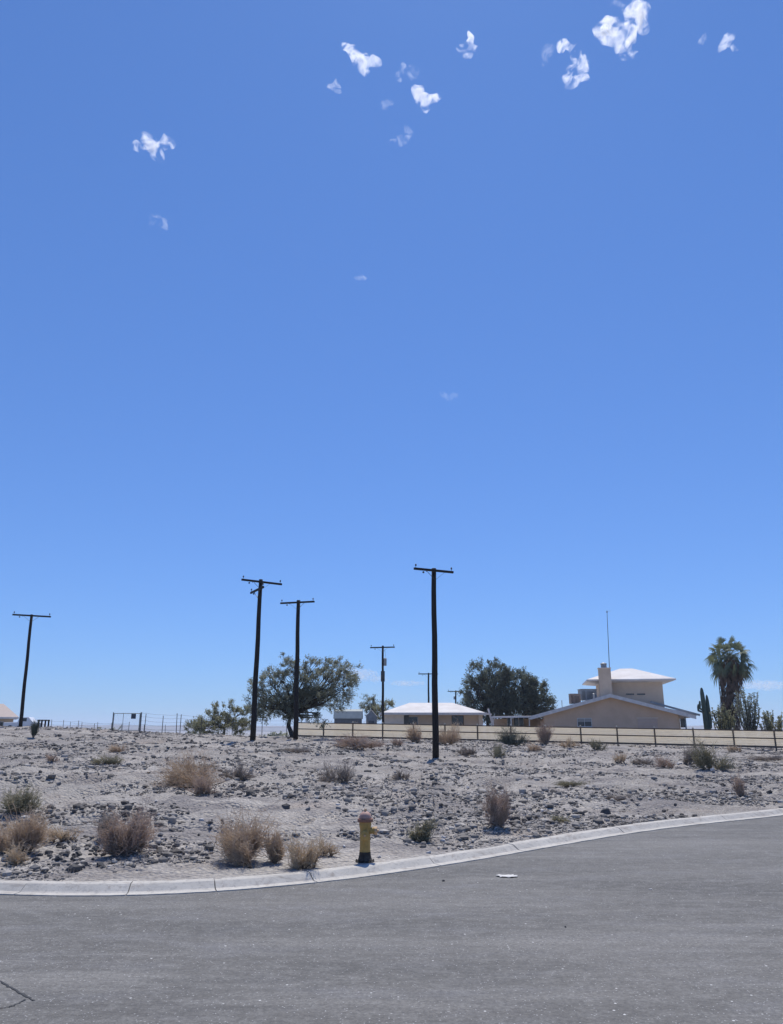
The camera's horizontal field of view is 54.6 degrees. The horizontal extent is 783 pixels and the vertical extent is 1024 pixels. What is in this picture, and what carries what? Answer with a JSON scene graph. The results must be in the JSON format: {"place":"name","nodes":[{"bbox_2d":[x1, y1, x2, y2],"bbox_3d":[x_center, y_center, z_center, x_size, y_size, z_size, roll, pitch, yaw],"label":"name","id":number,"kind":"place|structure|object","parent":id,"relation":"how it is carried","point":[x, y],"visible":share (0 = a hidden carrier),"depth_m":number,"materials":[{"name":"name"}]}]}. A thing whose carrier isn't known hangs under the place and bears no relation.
{"place":"outdoors","nodes":[
{"label":"outdoors","id":0,"kind":"place"},
{"bbox_2d":[44,824,85,842],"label":"dry grass","id":1,"kind":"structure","parent":0,"point":[61,836],"depth_m":13.11,"materials":[{"name":"beige plant"}]},
{"bbox_2d":[314,832,342,855],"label":"dry grass","id":2,"kind":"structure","parent":0,"point":[327,850],"depth_m":12.18,"materials":[{"name":"beige plant"}]},
{"bbox_2d":[0,816,782,1023],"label":"road","id":3,"kind":"structure","parent":0,"point":[694,935],"depth_m":7.63,"materials":[{"name":"grey asphalt"}]},
{"bbox_2d":[496,874,516,877],"bbox_3d":[1.699,5.355,11.174,0.308,0.014,0.208,2,-16,-6],"label":"paper scrap","id":4,"kind":"object","parent":3,"relation":"on","point":[508,875],"visible":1,"depth_m":11.18,"materials":[{"name":"white paper"}]},
{"bbox_2d":[0,726,782,885],"bbox_3d":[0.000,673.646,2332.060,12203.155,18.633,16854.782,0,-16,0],"label":"ground","id":5,"kind":"structure","parent":0,"point":[392,847],"depth_m":21.14,"materials":[{"name":"grey gravel"}]},
{"bbox_2d":[0,704,18,725],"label":"tile roof house","id":6,"kind":"structure","parent":5,"relation":"on","point":[7,714],"depth_m":84.80,"materials":[{"name":"beige paint"}]},
{"bbox_2d":[2,839,31,865],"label":"dry shrub","id":7,"kind":"object","parent":5,"relation":"on","point":[14,859],"visible":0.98,"depth_m":11.45,"materials":[{"name":"beige plant"}]},
{"bbox_2d":[0,775,45,812],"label":"desert shrub","id":8,"kind":"object","parent":5,"relation":"on","point":[22,802],"visible":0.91,"depth_m":15.96,"materials":[{"name":"green plant"}]},
{"bbox_2d":[3,717,43,726],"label":"parked pickup","id":9,"kind":"object","parent":5,"relation":"on","point":[27,721],"visible":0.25,"depth_m":82.11,"materials":[{"name":"white paint"}]},
{"bbox_2d":[0,799,56,853],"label":"dry shrub","id":10,"kind":"object","parent":5,"relation":"on","point":[23,834],"visible":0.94,"depth_m":12.25,"materials":[{"name":"brown plant"}]},
{"bbox_2d":[12,611,50,726],"bbox_3d":[-30.738,13.458,63.591,3.002,10.123,0.356,6,-17,-20],"label":"utility pole","id":11,"kind":"object","parent":5,"relation":"on","point":[25,675],"visible":0.98,"depth_m":63.73,"materials":[{"name":"brown wood"}]},
{"bbox_2d":[29,720,40,737],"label":"desert shrub","id":12,"kind":"object","parent":5,"relation":"on","point":[34,730],"visible":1,"depth_m":43.99,"materials":[{"name":"green plant"}]},
{"bbox_2d":[38,720,49,726],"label":"timber frame","id":13,"kind":"object","parent":5,"relation":"on","point":[44,722],"visible":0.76,"depth_m":65.89,"materials":[{"name":"brown wood"}]},
{"bbox_2d":[46,753,58,761],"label":"dry shrub","id":14,"kind":"object","parent":5,"relation":"on","point":[49,758],"visible":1,"depth_m":28.87,"materials":[{"name":"grey plant"}]},
{"bbox_2d":[65,864,82,872],"bbox_3d":[-4.592,5.184,11.019,0.183,0.149,0.231,-14,-21,40],"label":"rock","id":15,"kind":"object","parent":5,"relation":"on","point":[73,868],"visible":0.85,"depth_m":10.96,"materials":[{"name":"grey stone"}]},
{"bbox_2d":[39,720,129,729],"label":"wire fence","id":16,"kind":"object","parent":5,"relation":"on","point":[91,723],"visible":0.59,"depth_m":77.06,"materials":[{"name":"metal"}]},
{"bbox_2d":[90,752,123,764],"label":"dry shrub","id":17,"kind":"object","parent":5,"relation":"on","point":[111,759],"visible":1,"depth_m":28.31,"materials":[{"name":"plant"}]},
{"bbox_2d":[93,808,121,835],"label":"dry shrub","id":18,"kind":"object","parent":5,"relation":"on","point":[105,824],"visible":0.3,"depth_m":13.30,"materials":[{"name":"plant"}]},
{"bbox_2d":[105,743,129,752],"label":"dry shrub","id":19,"kind":"object","parent":5,"relation":"on","point":[113,749],"visible":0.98,"depth_m":33.82,"materials":[{"name":"beige plant"}]},
{"bbox_2d":[84,790,165,856],"bbox_3d":[-4.162,4.997,12.158,1.078,1.006,1.114,-13,-21,39],"label":"dry shrub","id":20,"kind":"object","parent":5,"relation":"on","point":[125,841],"visible":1,"depth_m":12.07,"materials":[{"name":"brown plant"}]},
{"bbox_2d":[111,712,140,732],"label":"wire gate","id":21,"kind":"structure","parent":5,"relation":"on","point":[133,716],"depth_m":59.39,"materials":[{"name":"metal"}]},
{"bbox_2d":[70,722,188,730],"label":"wire fence","id":22,"kind":"object","parent":5,"relation":"on","point":[121,725],"visible":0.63,"depth_m":89.30,"materials":[{"name":"metal"}]},
{"bbox_2d":[145,745,228,787],"bbox_3d":[-5.998,7.292,21.853,2.508,1.242,2.297,0,-16,0],"label":"dry shrub","id":23,"kind":"object","parent":5,"relation":"on","point":[178,777],"visible":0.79,"depth_m":21.92,"materials":[{"name":"brown plant"}]},
{"bbox_2d":[183,716,198,733],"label":"desert tree","id":24,"kind":"object","parent":5,"relation":"on","point":[187,724],"visible":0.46,"depth_m":86.33,"materials":[{"name":"green plant"}]},
{"bbox_2d":[180,767,219,794],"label":"dry shrub","id":25,"kind":"object","parent":5,"relation":"on","point":[202,787],"visible":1,"depth_m":20.09,"materials":[{"name":"brown plant"}]},
{"bbox_2d":[140,712,286,736],"bbox_3d":[-14.185,17.929,63.102,13.215,2.323,1.089,12,-20,-36],"label":"wire fence","id":26,"kind":"object","parent":5,"relation":"on","point":[232,722],"visible":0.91,"depth_m":61.18,"materials":[{"name":"metal"}]},
{"bbox_2d":[189,698,258,735],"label":"desert tree","id":27,"kind":"object","parent":5,"relation":"on","point":[225,716],"visible":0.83,"depth_m":80.51,"materials":[{"name":"green plant"}]},
{"bbox_2d":[218,757,258,779],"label":"dry shrub","id":28,"kind":"object","parent":5,"relation":"on","point":[239,772],"visible":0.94,"depth_m":22.83,"materials":[{"name":"plant"}]},
{"bbox_2d":[206,792,284,867],"bbox_3d":[-2.369,4.916,11.777,1.159,1.031,1.129,-7,-17,22],"label":"dry shrub","id":29,"kind":"object","parent":5,"relation":"on","point":[241,847],"visible":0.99,"depth_m":11.67,"materials":[{"name":"beige plant"}]},
{"bbox_2d":[241,576,281,740],"bbox_3d":[-8.976,9.886,50.315,2.398,11.243,2.158,-5,-17,15],"label":"utility pole","id":30,"kind":"object","parent":5,"relation":"on","point":[261,582],"visible":1,"depth_m":50.39,"materials":[{"name":"brown wood"}]},
{"bbox_2d":[261,822,287,862],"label":"dry shrub","id":31,"kind":"object","parent":5,"relation":"on","point":[276,844],"visible":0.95,"depth_m":11.65,"materials":[{"name":"beige plant"}]},
{"bbox_2d":[274,745,311,752],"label":"dry shrub","id":32,"kind":"object","parent":5,"relation":"on","point":[298,750],"visible":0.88,"depth_m":39.18,"materials":[{"name":"plant"}]},
{"bbox_2d":[280,598,314,739],"bbox_3d":[-7.213,12.023,57.275,2.850,10.977,0.498,-5,-17,16],"label":"utility pole","id":33,"kind":"object","parent":5,"relation":"on","point":[296,692],"visible":0.99,"depth_m":57.26,"materials":[{"name":"brown wood"}]},
{"bbox_2d":[275,828,325,868],"bbox_3d":[-1.353,5.044,11.345,0.738,0.618,0.830,6,-17,-20],"label":"dry shrub","id":34,"kind":"object","parent":5,"relation":"on","point":[310,856],"visible":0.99,"depth_m":11.29,"materials":[{"name":"beige plant"}]},
{"bbox_2d":[241,652,363,737],"bbox_3d":[-7.183,15.112,62.119,9.824,7.339,4.434,0,-16,0],"label":"palo verde tree","id":35,"kind":"object","parent":5,"relation":"on","point":[310,696],"visible":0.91,"depth_m":61.84,"materials":[{"name":"green plant"}]},
{"bbox_2d":[313,750,357,782],"bbox_3d":[-1.731,7.909,23.668,1.475,1.027,1.121,0,-16,0],"label":"dry shrub","id":36,"kind":"object","parent":5,"relation":"on","point":[343,774],"visible":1,"depth_m":23.56,"materials":[{"name":"plant"}]},
{"bbox_2d":[333,709,362,734],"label":"storage shed","id":37,"kind":"structure","parent":5,"relation":"on","point":[352,715],"depth_m":94.67,"materials":[{"name":"grey metal"}]},
{"bbox_2d":[326,731,388,748],"bbox_3d":[-2.052,13.348,44.518,4.027,1.027,3.130,5,-17,-18],"label":"dry shrub","id":38,"kind":"object","parent":5,"relation":"on","point":[355,743],"visible":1,"depth_m":44.12,"materials":[{"name":"brown plant"}]},
{"bbox_2d":[355,809,378,862],"bbox_3d":[-0.400,5.089,11.953,0.338,0.775,0.315,13,-21,-39],"label":"fire hydrant","id":39,"kind":"object","parent":5,"relation":"on","point":[365,819],"visible":1,"depth_m":11.88,"materials":[{"name":"yellow metal"}]},
{"bbox_2d":[358,693,381,715],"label":"desert tree","id":40,"kind":"object","parent":5,"relation":"on","point":[368,706],"visible":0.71,"depth_m":104.49,"materials":[{"name":"green plant"}]},
{"bbox_2d":[366,710,376,728],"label":"storage shed","id":41,"kind":"structure","parent":5,"relation":"on","point":[371,716],"depth_m":95.54,"materials":[{"name":"grey metal"}]},
{"bbox_2d":[370,644,394,735],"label":"utility pole","id":42,"kind":"object","parent":5,"relation":"on","point":[384,661],"visible":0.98,"depth_m":82.05,"materials":[{"name":"brown wood"}]},
{"bbox_2d":[372,698,395,720],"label":"desert tree","id":43,"kind":"object","parent":5,"relation":"on","point":[389,702],"visible":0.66,"depth_m":102.14,"materials":[{"name":"green plant"}]},
{"bbox_2d":[0,808,782,895],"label":"kerb","id":44,"kind":"structure","parent":5,"relation":"on","point":[85,888],"depth_m":11.08,"materials":[{"name":"concrete"}]},
{"bbox_2d":[0,726,782,880],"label":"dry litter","id":45,"kind":"object","parent":5,"relation":"on","point":[389,785],"visible":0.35,"depth_m":27.18,"materials":[{"name":"brown plant"}]},
{"bbox_2d":[390,736,403,745],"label":"dry shrub","id":46,"kind":"object","parent":5,"relation":"on","point":[400,743],"visible":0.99,"depth_m":50.79,"materials":[{"name":"plant"}]},
{"bbox_2d":[389,767,410,779],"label":"dry shrub","id":47,"kind":"object","parent":5,"relation":"on","point":[397,776],"visible":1,"depth_m":26.43,"materials":[{"name":"brown plant"}]},
{"bbox_2d":[402,721,425,742],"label":"dry shrub","id":48,"kind":"object","parent":5,"relation":"on","point":[414,735],"visible":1,"depth_m":62.60,"materials":[{"name":"beige plant"}]},
{"bbox_2d":[405,816,441,841],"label":"desert shrub","id":49,"kind":"object","parent":5,"relation":"on","point":[423,833],"visible":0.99,"depth_m":13.91,"materials":[{"name":"green plant"}]},
{"bbox_2d":[418,673,431,702],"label":"utility pole","id":50,"kind":"object","parent":5,"relation":"on","point":[428,685],"visible":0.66,"depth_m":107.35,"materials":[{"name":"brown wood"}]},
{"bbox_2d":[100,726,760,740],"bbox_3d":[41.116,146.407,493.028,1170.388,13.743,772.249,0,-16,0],"label":"scrub","id":51,"kind":"object","parent":5,"relation":"on","point":[281,733],"depth_m":125.89,"materials":[{"name":"green plant"}]},
{"bbox_2d":[414,564,453,757],"bbox_3d":[2.385,8.524,42.632,2.550,11.191,0.475,7,-17,-23],"label":"utility pole","id":52,"kind":"object","parent":5,"relation":"on","point":[435,736],"visible":0.98,"depth_m":42.57,"materials":[{"name":"brown wood"}]},
{"bbox_2d":[379,703,491,737],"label":"house","id":53,"kind":"structure","parent":5,"relation":"on","point":[420,713],"depth_m":92.32,"materials":[{"name":"paint"}]},
{"bbox_2d":[404,715,408,723],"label":"door","id":54,"kind":"structure","parent":53,"relation":"in","point":[406,717],"depth_m":92.35,"materials":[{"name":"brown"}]},
{"bbox_2d":[409,716,417,723],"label":"window","id":55,"kind":"structure","parent":53,"relation":"in","point":[411,718],"depth_m":92.40,"materials":[{"name":"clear glass"}]},
{"bbox_2d":[452,716,463,724],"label":"window","id":56,"kind":"structure","parent":53,"relation":"in","point":[460,721],"depth_m":92.37,"materials":[{"name":"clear glass"}]},
{"bbox_2d":[439,719,464,744],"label":"dry shrub","id":57,"kind":"object","parent":5,"relation":"on","point":[453,737],"visible":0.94,"depth_m":58.61,"materials":[{"name":"beige plant"}]},
{"bbox_2d":[454,745,477,754],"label":"desert shrub","id":58,"kind":"object","parent":5,"relation":"on","point":[468,751],"visible":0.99,"depth_m":45.09,"materials":[{"name":"grey plant"}]},
{"bbox_2d":[454,655,521,726],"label":"ironwood tree","id":59,"kind":"object","parent":5,"relation":"on","point":[491,697],"visible":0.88,"depth_m":100.41,"materials":[{"name":"green plant"}]},
{"bbox_2d":[476,780,512,827],"bbox_3d":[2.180,5.917,15.410,0.704,0.937,0.714,-9,-18,30],"label":"dry shrub","id":60,"kind":"object","parent":5,"relation":"on","point":[496,808],"visible":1,"depth_m":15.28,"materials":[{"name":"brown plant"}]},
{"bbox_2d":[486,740,506,757],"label":"desert shrub","id":61,"kind":"object","parent":5,"relation":"on","point":[498,751],"visible":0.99,"depth_m":43.35,"materials":[{"name":"plant"}]},
{"bbox_2d":[493,723,533,745],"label":"desert shrub","id":62,"kind":"object","parent":5,"relation":"on","point":[511,739],"visible":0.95,"depth_m":62.13,"materials":[{"name":"green plant"}]},
{"bbox_2d":[498,666,558,718],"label":"ironwood tree","id":63,"kind":"object","parent":5,"relation":"on","point":[531,701],"visible":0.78,"depth_m":100.11,"materials":[{"name":"green plant"}]},
{"bbox_2d":[525,739,545,750],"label":"dry shrub","id":64,"kind":"object","parent":5,"relation":"on","point":[534,747],"visible":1,"depth_m":51.92,"materials":[{"name":"beige plant"}]},
{"bbox_2d":[298,722,782,749],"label":"panel fence","id":65,"kind":"object","parent":5,"relation":"on","point":[486,733],"visible":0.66,"depth_m":65.23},
{"bbox_2d":[535,721,555,744],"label":"dry shrub","id":66,"kind":"object","parent":5,"relation":"on","point":[544,734],"visible":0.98,"depth_m":59.73,"materials":[{"name":"plant"}]},
{"bbox_2d":[550,814,569,822],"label":"desert shrub","id":67,"kind":"object","parent":5,"relation":"on","point":[557,818],"visible":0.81,"depth_m":16.67,"materials":[{"name":"plant"}]},
{"bbox_2d":[554,737,581,746],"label":"dry shrub","id":68,"kind":"object","parent":5,"relation":"on","point":[568,743],"visible":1,"depth_m":55.79,"materials":[{"name":"beige plant"}]},
{"bbox_2d":[552,778,590,786],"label":"desert shrub","id":69,"kind":"object","parent":5,"relation":"on","point":[565,784],"visible":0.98,"depth_m":24.82,"materials":[{"name":"plant"}]},
{"bbox_2d":[491,663,699,743],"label":"gable house","id":70,"kind":"structure","parent":5,"relation":"on","point":[630,698],"depth_m":74.83,"materials":[{"name":"beige paint"}]},
{"bbox_2d":[513,718,518,725],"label":"window","id":71,"kind":"structure","parent":70,"relation":"in","point":[516,720],"depth_m":83.45,"materials":[{"name":"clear glass"}]},
{"bbox_2d":[519,718,523,725],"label":"window","id":72,"kind":"structure","parent":70,"relation":"in","point":[521,720],"depth_m":83.33,"materials":[{"name":"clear glass"}]},
{"bbox_2d":[568,694,580,703],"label":"evaporative cooler","id":73,"kind":"object","parent":70,"relation":"on","point":[574,698],"visible":0.81,"depth_m":77.79,"materials":[{"name":"metal"}]},
{"bbox_2d":[577,718,591,726],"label":"window","id":74,"kind":"structure","parent":70,"relation":"in","point":[584,722],"depth_m":74.45,"materials":[{"name":"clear glass"}]},
{"bbox_2d":[578,689,596,701],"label":"evaporative cooler","id":75,"kind":"object","parent":70,"relation":"on","point":[586,694],"visible":0.68,"depth_m":78.64,"materials":[{"name":"grey metal"}]},
{"bbox_2d":[606,612,609,667],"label":"antenna mast","id":76,"kind":"object","parent":70,"relation":"attached to","point":[608,640],"visible":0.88,"depth_m":80.13,"materials":[{"name":"metal"}]},
{"bbox_2d":[637,719,658,732],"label":"panel door","id":77,"kind":"structure","parent":70,"relation":"in","point":[642,723],"depth_m":73.36,"materials":[{"name":"white metal"}]},
{"bbox_2d":[680,718,684,726],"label":"window","id":78,"kind":"structure","parent":70,"relation":"in","point":[682,721],"depth_m":74.88,"materials":[{"name":"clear glass"}]},
{"bbox_2d":[589,737,607,750],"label":"desert shrub","id":79,"kind":"object","parent":5,"relation":"on","point":[596,746],"visible":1,"depth_m":54.34,"materials":[{"name":"plant"}]},
{"bbox_2d":[600,808,610,813],"bbox_3d":[5.180,7.272,18.368,0.185,0.190,0.228,4,-27,-32],"label":"rock","id":80,"kind":"object","parent":5,"relation":"on","point":[605,810],"visible":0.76,"depth_m":18.33,"materials":[{"name":"grey stone"}]},
{"bbox_2d":[612,750,627,762],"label":"dry shrub","id":81,"kind":"object","parent":5,"relation":"on","point":[618,758],"visible":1,"depth_m":40.48,"materials":[{"name":"beige plant"}]},
{"bbox_2d":[628,755,657,763],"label":"dry shrub","id":82,"kind":"object","parent":5,"relation":"on","point":[642,761],"visible":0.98,"depth_m":40.83,"materials":[{"name":"plant"}]},
{"bbox_2d":[653,754,677,767],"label":"dry shrub","id":83,"kind":"object","parent":5,"relation":"on","point":[660,762],"visible":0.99,"depth_m":38.51,"materials":[{"name":"brown plant"}]},
{"bbox_2d":[675,738,704,764],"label":"desert shrub","id":84,"kind":"object","parent":5,"relation":"on","point":[687,758],"visible":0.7,"depth_m":40.54,"materials":[{"name":"plant"}]},
{"bbox_2d":[697,688,711,739],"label":"saguaro cactus","id":85,"kind":"object","parent":5,"relation":"on","point":[705,711],"visible":0.93,"depth_m":83.05,"materials":[{"name":"green plant"}]},
{"bbox_2d":[684,734,739,769],"bbox_3d":[15.310,11.478,36.412,2.629,1.741,1.582,0,-16,0],"label":"desert shrub","id":86,"kind":"object","parent":5,"relation":"on","point":[701,760],"visible":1,"depth_m":36.21,"materials":[{"name":"green plant"}]},
{"bbox_2d":[709,703,736,741],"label":"ocotillo shrub","id":87,"kind":"object","parent":5,"relation":"on","point":[726,721],"visible":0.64,"depth_m":76.90,"materials":[{"name":"green plant"}]},
{"bbox_2d":[704,636,756,729],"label":"fan palm","id":88,"kind":"object","parent":5,"relation":"on","point":[731,671],"visible":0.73,"depth_m":85.52,"materials":[{"name":"green plant"}]},
{"bbox_2d":[724,743,741,751],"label":"dry shrub","id":89,"kind":"object","parent":5,"relation":"on","point":[732,748],"visible":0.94,"depth_m":56.08,"materials":[{"name":"beige plant"}]},
{"bbox_2d":[729,770,747,796],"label":"dry shrub","id":90,"kind":"object","parent":5,"relation":"on","point":[739,790],"visible":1,"depth_m":22.23,"materials":[{"name":"plant"}]},
{"bbox_2d":[734,688,760,745],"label":"ocotillo shrub","id":91,"kind":"object","parent":5,"relation":"on","point":[749,721],"visible":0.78,"depth_m":79.04,"materials":[{"name":"green plant"}]},
{"bbox_2d":[743,754,782,760],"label":"dry shrub","id":92,"kind":"object","parent":5,"relation":"on","point":[775,758],"visible":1,"depth_m":43.98,"materials":[{"name":"plant"}]},
{"bbox_2d":[755,710,782,742],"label":"ocotillo shrub","id":93,"kind":"object","parent":5,"relation":"on","point":[769,724],"visible":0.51,"depth_m":76.71,"materials":[{"name":"green plant"}]},
{"bbox_2d":[0,0,782,726],"label":"sky","id":94,"kind":"structure","parent":0,"point":[329,300],"materials":[{"name":"blue"}]},
{"bbox_2d":[46,725,782,731],"bbox_3d":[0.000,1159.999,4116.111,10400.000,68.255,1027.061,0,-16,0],"label":"hills","id":95,"kind":"structure","parent":0,"point":[258,728],"depth_m":3921.21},
{"bbox_2d":[605,794,629,800],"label":"desert shrub","id":96,"kind":"object","parent":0,"point":[618,798],"visible":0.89,"depth_m":21.48,"materials":[{"name":"plant"}]}
]}

